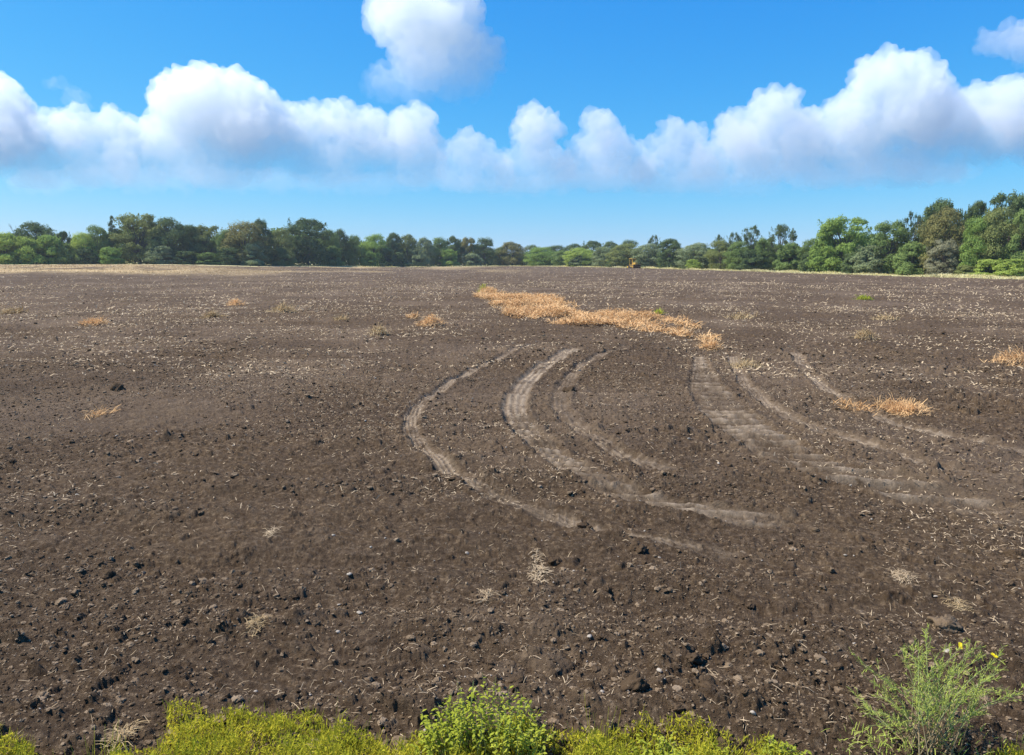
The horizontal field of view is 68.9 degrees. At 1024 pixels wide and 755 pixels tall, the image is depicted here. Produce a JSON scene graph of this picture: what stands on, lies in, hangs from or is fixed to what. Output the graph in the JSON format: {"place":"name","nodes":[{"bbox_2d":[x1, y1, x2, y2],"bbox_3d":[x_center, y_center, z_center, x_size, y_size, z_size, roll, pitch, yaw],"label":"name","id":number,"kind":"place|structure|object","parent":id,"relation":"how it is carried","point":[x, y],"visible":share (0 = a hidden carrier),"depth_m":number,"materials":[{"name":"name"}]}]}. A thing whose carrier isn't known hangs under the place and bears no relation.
{"place":"outdoors","nodes":[
{"label":"outdoors","id":0,"kind":"place"},
{"bbox_2d":[0,261,1023,754],"bbox_3d":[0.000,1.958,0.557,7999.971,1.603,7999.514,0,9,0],"label":"ploughed field","id":1,"kind":"structure","parent":0,"point":[428,553],"depth_m":8.22,"materials":[{"name":"soil"}]},
{"bbox_2d":[0,231,27,264],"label":"shrub","id":2,"kind":"object","parent":1,"relation":"on","point":[6,246],"visible":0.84,"depth_m":177.19,"materials":[{"name":"green plant"}]},
{"bbox_2d":[12,236,46,264],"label":"shrub","id":3,"kind":"object","parent":1,"relation":"on","point":[28,249],"visible":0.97,"depth_m":178.31,"materials":[{"name":"green plant"}]},
{"bbox_2d":[9,221,64,261],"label":"broadleaf tree","id":4,"kind":"object","parent":1,"relation":"on","point":[37,229],"visible":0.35,"depth_m":184.94,"materials":[{"name":"green plant"}]},
{"bbox_2d":[37,234,65,264],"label":"shrub","id":5,"kind":"object","parent":1,"relation":"on","point":[48,245],"visible":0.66,"depth_m":181.06,"materials":[{"name":"green plant"}]},
{"bbox_2d":[54,243,74,263],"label":"shrub","id":6,"kind":"object","parent":1,"relation":"on","point":[67,257],"visible":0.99,"depth_m":181.68,"materials":[{"name":"green plant"}]},
{"bbox_2d":[70,232,98,263],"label":"broadleaf tree","id":7,"kind":"object","parent":1,"relation":"on","point":[78,239],"visible":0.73,"depth_m":183.38,"materials":[{"name":"green plant"}]},
{"bbox_2d":[74,247,100,263],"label":"shrub","id":8,"kind":"object","parent":1,"relation":"on","point":[91,257],"visible":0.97,"depth_m":182.57,"materials":[{"name":"green plant"}]},
{"bbox_2d":[85,224,114,263],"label":"broadleaf tree","id":9,"kind":"object","parent":1,"relation":"on","point":[102,239],"visible":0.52,"depth_m":187.70,"materials":[{"name":"green plant"}]},
{"bbox_2d":[97,246,125,263],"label":"shrub","id":10,"kind":"object","parent":1,"relation":"on","point":[109,255],"visible":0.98,"depth_m":183.09,"materials":[{"name":"green plant"}]},
{"bbox_2d":[106,215,123,263],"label":"juniper tree","id":11,"kind":"object","parent":1,"relation":"on","point":[111,227],"visible":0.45,"depth_m":188.78,"materials":[{"name":"green plant"}]},
{"bbox_2d":[100,719,150,752],"bbox_3d":[-2.180,1.993,4.179,0.210,0.109,0.387,0,9,0],"label":"straw tuft","id":12,"kind":"object","parent":1,"relation":"on","point":[121,734],"visible":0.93,"depth_m":4.16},
{"bbox_2d":[107,212,164,263],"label":"broadleaf tree","id":13,"kind":"object","parent":1,"relation":"on","point":[132,239],"visible":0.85,"depth_m":189.90,"materials":[{"name":"green plant"}]},
{"bbox_2d":[141,245,178,263],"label":"shrub","id":14,"kind":"object","parent":1,"relation":"on","point":[157,254],"visible":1,"depth_m":187.15,"materials":[{"name":"green plant"}]},
{"bbox_2d":[146,216,192,263],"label":"broadleaf tree","id":15,"kind":"object","parent":1,"relation":"on","point":[166,237],"visible":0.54,"depth_m":192.70,"materials":[{"name":"green plant"}]},
{"bbox_2d":[171,250,195,264],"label":"shrub","id":16,"kind":"object","parent":1,"relation":"on","point":[184,257],"visible":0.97,"depth_m":189.31,"materials":[{"name":"green plant"}]},
{"bbox_2d":[176,224,202,259],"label":"broadleaf tree","id":17,"kind":"object","parent":1,"relation":"on","point":[195,238],"visible":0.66,"depth_m":195.47,"materials":[{"name":"green plant"}]},
{"bbox_2d":[0,264,384,274],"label":"stubble","id":18,"kind":"object","parent":1,"relation":"on","point":[97,265],"visible":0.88,"depth_m":137.75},
{"bbox_2d":[193,223,223,256],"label":"broadleaf tree","id":19,"kind":"object","parent":1,"relation":"on","point":[204,232],"visible":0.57,"depth_m":197.49,"materials":[{"name":"green plant"}]},
{"bbox_2d":[195,252,222,264],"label":"shrub","id":20,"kind":"object","parent":1,"relation":"on","point":[208,258],"visible":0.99,"depth_m":191.15,"materials":[{"name":"green plant"}]},
{"bbox_2d":[212,228,235,258],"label":"broadleaf tree","id":21,"kind":"object","parent":1,"relation":"on","point":[219,240],"visible":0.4,"depth_m":197.02,"materials":[{"name":"green plant"}]},
{"bbox_2d":[216,246,244,264],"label":"shrub","id":22,"kind":"object","parent":1,"relation":"on","point":[228,256],"visible":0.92,"depth_m":192.64,"materials":[{"name":"green plant"}]},
{"bbox_2d":[216,220,272,264],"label":"broadleaf tree","id":23,"kind":"object","parent":1,"relation":"on","point":[246,228],"visible":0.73,"depth_m":196.25,"materials":[{"name":"green plant"}]},
{"bbox_2d":[236,243,266,265],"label":"shrub","id":24,"kind":"object","parent":1,"relation":"on","point":[249,253],"visible":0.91,"depth_m":194.41,"materials":[{"name":"green plant"}]},
{"bbox_2d":[251,217,274,264],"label":"broadleaf tree","id":25,"kind":"object","parent":1,"relation":"on","point":[266,232],"visible":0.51,"depth_m":203.78,"materials":[{"name":"green plant"}]},
{"bbox_2d":[266,228,295,264],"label":"broadleaf tree","id":26,"kind":"object","parent":1,"relation":"on","point":[282,239],"visible":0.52,"depth_m":209.29,"materials":[{"name":"green plant"}]},
{"bbox_2d":[270,246,297,265],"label":"shrub","id":27,"kind":"object","parent":1,"relation":"on","point":[283,253],"visible":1,"depth_m":205.66,"materials":[{"name":"green plant"}]},
{"bbox_2d":[284,217,333,265],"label":"broadleaf tree","id":28,"kind":"object","parent":1,"relation":"on","point":[306,252],"visible":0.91,"depth_m":217.25,"materials":[{"name":"green plant"}]},
{"bbox_2d":[315,229,340,265],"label":"broadleaf tree","id":29,"kind":"object","parent":1,"relation":"on","point":[330,242],"visible":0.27,"depth_m":228.72,"materials":[{"name":"green plant"}]},
{"bbox_2d":[322,245,345,266],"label":"shrub","id":30,"kind":"object","parent":1,"relation":"on","point":[335,256],"visible":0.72,"depth_m":225.03,"materials":[{"name":"green plant"}]},
{"bbox_2d":[334,228,350,265],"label":"broadleaf tree","id":31,"kind":"object","parent":1,"relation":"on","point":[343,240],"visible":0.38,"depth_m":235.86,"materials":[{"name":"green plant"}]},
{"bbox_2d":[346,234,365,265],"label":"broadleaf tree","id":32,"kind":"object","parent":1,"relation":"on","point":[354,241],"visible":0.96,"depth_m":237.48,"materials":[{"name":"green plant"}]},
{"bbox_2d":[359,251,378,266],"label":"shrub","id":33,"kind":"object","parent":1,"relation":"on","point":[368,258],"visible":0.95,"depth_m":238.20,"materials":[{"name":"green plant"}]},
{"bbox_2d":[359,233,387,266],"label":"broadleaf tree","id":34,"kind":"object","parent":1,"relation":"on","point":[370,244],"visible":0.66,"depth_m":245.17,"materials":[{"name":"green plant"}]},
{"bbox_2d":[376,247,397,266],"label":"shrub","id":35,"kind":"object","parent":1,"relation":"on","point":[388,255],"visible":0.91,"depth_m":245.08,"materials":[{"name":"green plant"}]},
{"bbox_2d":[385,232,402,263],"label":"broadleaf tree","id":36,"kind":"object","parent":1,"relation":"on","point":[392,240],"visible":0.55,"depth_m":253.86,"materials":[{"name":"green plant"}]},
{"bbox_2d":[398,234,418,266],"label":"broadleaf tree","id":37,"kind":"object","parent":1,"relation":"on","point":[408,241],"visible":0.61,"depth_m":256.39,"materials":[{"name":"green plant"}]},
{"bbox_2d":[406,247,430,266],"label":"shrub","id":38,"kind":"object","parent":1,"relation":"on","point":[419,257],"visible":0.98,"depth_m":255.22,"materials":[{"name":"green plant"}]},
{"bbox_2d":[416,237,436,266],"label":"broadleaf tree","id":39,"kind":"object","parent":1,"relation":"on","point":[423,243],"visible":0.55,"depth_m":262.49,"materials":[{"name":"green plant"}]},
{"bbox_2d":[414,310,446,327],"bbox_3d":[-3.341,-2.438,30.288,1.353,0.742,1.579,5,10,29],"label":"straw tuft","id":40,"kind":"object","parent":1,"relation":"on","point":[431,320],"visible":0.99,"depth_m":30.22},
{"bbox_2d":[430,237,448,266],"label":"broadleaf tree","id":41,"kind":"object","parent":1,"relation":"on","point":[438,257],"visible":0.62,"depth_m":267.23,"materials":[{"name":"green plant"}]},
{"bbox_2d":[438,249,461,266],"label":"shrub","id":42,"kind":"object","parent":1,"relation":"on","point":[448,255],"visible":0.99,"depth_m":264.45,"materials":[{"name":"green plant"}]},
{"bbox_2d":[445,235,464,265],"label":"broadleaf tree","id":43,"kind":"object","parent":1,"relation":"on","point":[456,245],"visible":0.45,"depth_m":273.10,"materials":[{"name":"green plant"}]},
{"bbox_2d":[460,237,478,262],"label":"broadleaf tree","id":44,"kind":"object","parent":1,"relation":"on","point":[465,245],"visible":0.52,"depth_m":277.26,"materials":[{"name":"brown plant"}]},
{"bbox_2d":[461,253,483,265],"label":"shrub","id":45,"kind":"object","parent":1,"relation":"on","point":[467,261],"visible":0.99,"depth_m":271.75,"materials":[{"name":"green plant"}]},
{"bbox_2d":[410,672,556,754],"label":"leafy weed","id":46,"kind":"object","parent":1,"relation":"on","point":[451,732],"visible":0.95,"depth_m":4.03,"materials":[{"name":"green plant"}]},
{"bbox_2d":[470,237,497,265],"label":"broadleaf tree","id":47,"kind":"object","parent":1,"relation":"on","point":[484,243],"visible":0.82,"depth_m":279.35,"materials":[{"name":"green plant"}]},
{"bbox_2d":[0,266,1023,754],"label":"soil clods","id":48,"kind":"object","parent":1,"relation":"on","point":[120,700],"visible":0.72,"depth_m":6.13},
{"bbox_2d":[0,263,1023,754],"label":"straw litter","id":49,"kind":"object","parent":1,"relation":"on","point":[686,283],"visible":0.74,"depth_m":23.46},
{"bbox_2d":[0,696,1023,754],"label":"ground cover","id":50,"kind":"object","parent":1,"relation":"on","point":[324,739],"visible":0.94,"depth_m":4.07,"materials":[{"name":"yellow plant"}]},
{"bbox_2d":[4,293,1020,751],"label":"pebbles","id":51,"kind":"object","parent":1,"relation":"on","point":[548,595],"visible":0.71,"depth_m":6.06,"materials":[{"name":"stone"}]},
{"bbox_2d":[496,241,529,265],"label":"broadleaf tree","id":52,"kind":"object","parent":1,"relation":"on","point":[511,260],"visible":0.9,"depth_m":285.27,"materials":[{"name":"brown plant"}]},
{"bbox_2d":[8,220,1021,272],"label":"distant wood","id":53,"kind":"object","parent":1,"relation":"on","point":[526,252],"visible":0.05,"depth_m":208.14,"materials":[{"name":"green plant"}]},
{"bbox_2d":[522,246,556,265],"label":"broadleaf tree","id":54,"kind":"object","parent":1,"relation":"on","point":[537,256],"visible":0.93,"depth_m":275.80,"materials":[{"name":"green plant"}]},
{"bbox_2d":[403,344,704,552],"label":"tyre track","id":55,"kind":"structure","parent":1,"relation":"on","point":[442,463],"depth_m":9.95,"materials":[{"name":"soil"}]},
{"bbox_2d":[550,250,569,265],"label":"broadleaf tree","id":56,"kind":"object","parent":1,"relation":"on","point":[558,258],"visible":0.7,"depth_m":267.91,"materials":[{"name":"green plant"}]},
{"bbox_2d":[562,247,595,265],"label":"broadleaf tree","id":57,"kind":"object","parent":1,"relation":"on","point":[574,252],"visible":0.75,"depth_m":257.74,"materials":[{"name":"green plant"}]},
{"bbox_2d":[472,286,721,342],"bbox_3d":[0.948,-4.638,44.689,7.126,0.702,43.783,-2,9,-13],"label":"straw swath","id":58,"kind":"object","parent":1,"relation":"on","point":[514,300],"visible":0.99,"depth_m":34.09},
{"bbox_2d":[590,247,611,266],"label":"broadleaf tree","id":59,"kind":"object","parent":1,"relation":"on","point":[601,251],"visible":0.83,"depth_m":247.20,"materials":[{"name":"green plant"}]},
{"bbox_2d":[553,346,673,470],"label":"tyre track","id":60,"kind":"structure","parent":1,"relation":"on","point":[611,447],"depth_m":11.54,"materials":[{"name":"soil"}]},
{"bbox_2d":[604,243,638,266],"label":"broadleaf tree","id":61,"kind":"object","parent":1,"relation":"on","point":[621,253],"visible":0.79,"depth_m":238.64,"materials":[{"name":"green plant"}]},
{"bbox_2d":[502,348,763,527],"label":"tyre track","id":62,"kind":"structure","parent":1,"relation":"on","point":[552,453],"depth_m":10.25,"materials":[{"name":"soil"}]},
{"bbox_2d":[619,670,649,691],"bbox_3d":[0.771,1.924,4.656,0.203,0.160,0.143,-1,9,-6],"label":"soil clod","id":63,"kind":"object","parent":1,"relation":"on","point":[636,681],"visible":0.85,"depth_m":4.63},
{"bbox_2d":[629,243,663,266],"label":"broadleaf tree","id":64,"kind":"object","parent":1,"relation":"on","point":[651,253],"visible":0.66,"depth_m":223.90,"materials":[{"name":"green plant"}]},
{"bbox_2d":[297,265,1023,279],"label":"dry grass","id":65,"kind":"structure","parent":1,"relation":"on","point":[951,275],"depth_m":137.57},
{"bbox_2d":[630,731,690,754],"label":"leafy weed","id":66,"kind":"object","parent":1,"relation":"on","point":[663,749],"visible":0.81,"depth_m":4.11,"materials":[{"name":"green plant"}]},
{"bbox_2d":[656,238,684,267],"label":"broadleaf tree","id":67,"kind":"object","parent":1,"relation":"on","point":[668,250],"visible":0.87,"depth_m":208.95,"materials":[{"name":"green plant"}]},
{"bbox_2d":[674,242,711,268],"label":"broadleaf tree","id":68,"kind":"object","parent":1,"relation":"on","point":[699,249],"visible":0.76,"depth_m":194.12,"materials":[{"name":"green plant"}]},
{"bbox_2d":[685,652,704,664],"bbox_3d":[1.239,1.898,5.067,0.163,0.080,0.120,-7,11,-36],"label":"soil clod","id":69,"kind":"object","parent":1,"relation":"on","point":[695,657],"visible":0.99,"depth_m":5.03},
{"bbox_2d":[693,674,716,687],"bbox_3d":[1.216,1.924,4.676,0.140,0.096,0.203,-4,10,-23],"label":"soil clod","id":70,"kind":"object","parent":1,"relation":"on","point":[705,680],"visible":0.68,"depth_m":4.68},
{"bbox_2d":[702,239,731,269],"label":"broadleaf tree","id":71,"kind":"object","parent":1,"relation":"on","point":[714,253],"visible":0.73,"depth_m":185.77,"materials":[{"name":"green plant"}]},
{"bbox_2d":[722,240,753,269],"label":"broadleaf tree","id":72,"kind":"object","parent":1,"relation":"on","point":[733,256],"visible":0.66,"depth_m":177.53,"materials":[{"name":"green plant"}]},
{"bbox_2d":[740,223,761,249],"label":"broadleaf tree","id":73,"kind":"object","parent":1,"relation":"on","point":[749,236],"visible":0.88,"depth_m":176.66,"materials":[{"name":"green plant"}]},
{"bbox_2d":[735,249,769,269],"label":"shrub","id":74,"kind":"object","parent":1,"relation":"on","point":[752,258],"visible":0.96,"depth_m":167.34,"materials":[{"name":"green plant"}]},
{"bbox_2d":[754,238,778,270],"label":"broadleaf tree","id":75,"kind":"object","parent":1,"relation":"on","point":[761,243],"visible":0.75,"depth_m":167.80,"materials":[{"name":"green plant"}]},
{"bbox_2d":[767,224,797,249],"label":"broadleaf tree","id":76,"kind":"object","parent":1,"relation":"on","point":[781,229],"visible":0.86,"depth_m":160.88,"materials":[{"name":"green plant"}]},
{"bbox_2d":[754,735,811,754],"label":"leafy weed","id":77,"kind":"object","parent":1,"relation":"on","point":[784,747],"visible":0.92,"depth_m":4.12,"materials":[{"name":"green plant"}]},
{"bbox_2d":[772,242,802,270],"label":"shrub","id":78,"kind":"object","parent":1,"relation":"on","point":[786,255],"visible":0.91,"depth_m":153.83,"materials":[{"name":"green plant"}]},
{"bbox_2d":[795,238,816,269],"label":"broadleaf tree","id":79,"kind":"object","parent":1,"relation":"on","point":[807,244],"visible":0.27,"depth_m":150.73,"materials":[{"name":"green plant"}]},
{"bbox_2d":[799,251,815,271],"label":"shrub","id":80,"kind":"object","parent":1,"relation":"on","point":[802,264],"visible":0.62,"depth_m":146.73,"materials":[{"name":"green plant"}]},
{"bbox_2d":[805,236,841,271],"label":"shrub","id":81,"kind":"object","parent":1,"relation":"on","point":[817,257],"visible":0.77,"depth_m":143.64,"materials":[{"name":"green plant"}]},
{"bbox_2d":[812,214,872,272],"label":"broadleaf tree","id":82,"kind":"object","parent":1,"relation":"on","point":[832,227],"visible":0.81,"depth_m":141.24,"materials":[{"name":"green plant"}]},
{"bbox_2d":[690,356,996,510],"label":"tyre track","id":83,"kind":"structure","parent":1,"relation":"on","point":[728,419],"depth_m":9.95,"materials":[{"name":"soil"}]},
{"bbox_2d":[728,356,959,471],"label":"tyre track","id":84,"kind":"structure","parent":1,"relation":"on","point":[742,380],"depth_m":12.87,"materials":[{"name":"soil"}]},
{"bbox_2d":[839,252,859,273],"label":"shrub","id":85,"kind":"object","parent":1,"relation":"on","point":[847,268],"visible":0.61,"depth_m":135.76,"materials":[{"name":"green plant"}]},
{"bbox_2d":[849,244,883,273],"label":"shrub","id":86,"kind":"object","parent":1,"relation":"on","point":[866,259],"visible":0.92,"depth_m":131.74,"materials":[{"name":"green plant"}]},
{"bbox_2d":[867,219,913,273],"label":"broadleaf tree","id":87,"kind":"object","parent":1,"relation":"on","point":[900,233],"visible":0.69,"depth_m":131.24,"materials":[{"name":"green plant"}]},
{"bbox_2d":[874,393,935,416],"bbox_3d":[6.997,0.471,13.360,1.033,0.336,1.288,3,9,18],"label":"straw tuft","id":88,"kind":"object","parent":1,"relation":"on","point":[898,407],"visible":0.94,"depth_m":13.22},
{"bbox_2d":[790,353,1023,451],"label":"tyre track","id":89,"kind":"structure","parent":1,"relation":"on","point":[798,360],"depth_m":13.36,"materials":[{"name":"soil"}]},
{"bbox_2d":[828,395,885,414],"bbox_3d":[6.280,0.476,13.665,1.022,0.281,1.230,0,9,0],"label":"straw tuft","id":90,"kind":"object","parent":89,"relation":"on","point":[855,403],"visible":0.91,"depth_m":13.68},
{"bbox_2d":[891,240,930,274],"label":"shrub","id":91,"kind":"object","parent":1,"relation":"on","point":[902,262],"visible":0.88,"depth_m":122.42,"materials":[{"name":"green plant"}]},
{"bbox_2d":[902,211,920,257],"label":"broadleaf tree","id":92,"kind":"object","parent":1,"relation":"on","point":[915,224],"visible":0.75,"depth_m":131.35,"materials":[{"name":"green plant"}]},
{"bbox_2d":[821,623,1023,754],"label":"wiry weed","id":93,"kind":"object","parent":1,"relation":"on","point":[931,740],"visible":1,"depth_m":4.06,"materials":[{"name":"green plant"}]},
{"bbox_2d":[912,197,964,273],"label":"broadleaf tree","id":94,"kind":"object","parent":1,"relation":"on","point":[940,205],"visible":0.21,"depth_m":128.78,"materials":[{"name":"green plant"}]},
{"bbox_2d":[914,206,971,274],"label":"broadleaf tree","id":95,"kind":"object","parent":1,"relation":"on","point":[945,215],"visible":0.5,"depth_m":120.01,"materials":[{"name":"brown plant"}]},
{"bbox_2d":[923,238,962,274],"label":"shrub","id":96,"kind":"object","parent":1,"relation":"on","point":[952,256],"visible":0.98,"depth_m":117.11,"materials":[{"name":"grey plant"}]},
{"bbox_2d":[927,614,963,632],"bbox_3d":[3.190,1.829,5.483,0.247,0.165,0.221,0,9,3],"label":"soil clod","id":97,"kind":"object","parent":1,"relation":"on","point":[948,622],"visible":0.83,"depth_m":5.43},
{"bbox_2d":[957,200,989,256],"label":"broadleaf tree","id":98,"kind":"object","parent":1,"relation":"on","point":[974,210],"visible":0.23,"depth_m":123.21,"materials":[{"name":"green plant"}]},
{"bbox_2d":[956,214,998,272],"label":"broadleaf tree","id":99,"kind":"object","parent":1,"relation":"on","point":[973,228],"visible":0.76,"depth_m":113.85,"materials":[{"name":"green plant"}]},
{"bbox_2d":[969,259,1000,275],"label":"shrub","id":100,"kind":"object","parent":1,"relation":"on","point":[985,266],"visible":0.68,"depth_m":110.14,"materials":[{"name":"green plant"}]},
{"bbox_2d":[966,205,1023,262],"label":"broadleaf tree","id":101,"kind":"object","parent":1,"relation":"on","point":[996,215],"visible":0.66,"depth_m":112.21,"materials":[{"name":"green plant"}]},
{"bbox_2d":[980,345,1023,366],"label":"straw tuft","id":102,"kind":"object","parent":1,"relation":"on","point":[1007,356],"visible":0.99,"depth_m":19.43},
{"bbox_2d":[984,189,1023,258],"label":"broadleaf tree","id":103,"kind":"object","parent":1,"relation":"on","point":[1015,202],"visible":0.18,"depth_m":118.30,"materials":[{"name":"green plant"}]},
{"bbox_2d":[992,258,1023,276],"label":"shrub","id":104,"kind":"object","parent":1,"relation":"on","point":[1012,267],"visible":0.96,"depth_m":106.37,"materials":[{"name":"green plant"}]},
{"bbox_2d":[1001,208,1023,268],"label":"broadleaf tree","id":105,"kind":"object","parent":1,"relation":"on","point":[1016,239],"visible":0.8,"depth_m":110.27,"materials":[{"name":"green plant"}]},
{"bbox_2d":[0,0,1023,254],"label":"sky","id":106,"kind":"structure","parent":0,"point":[542,123],"materials":[{"name":"blue"}]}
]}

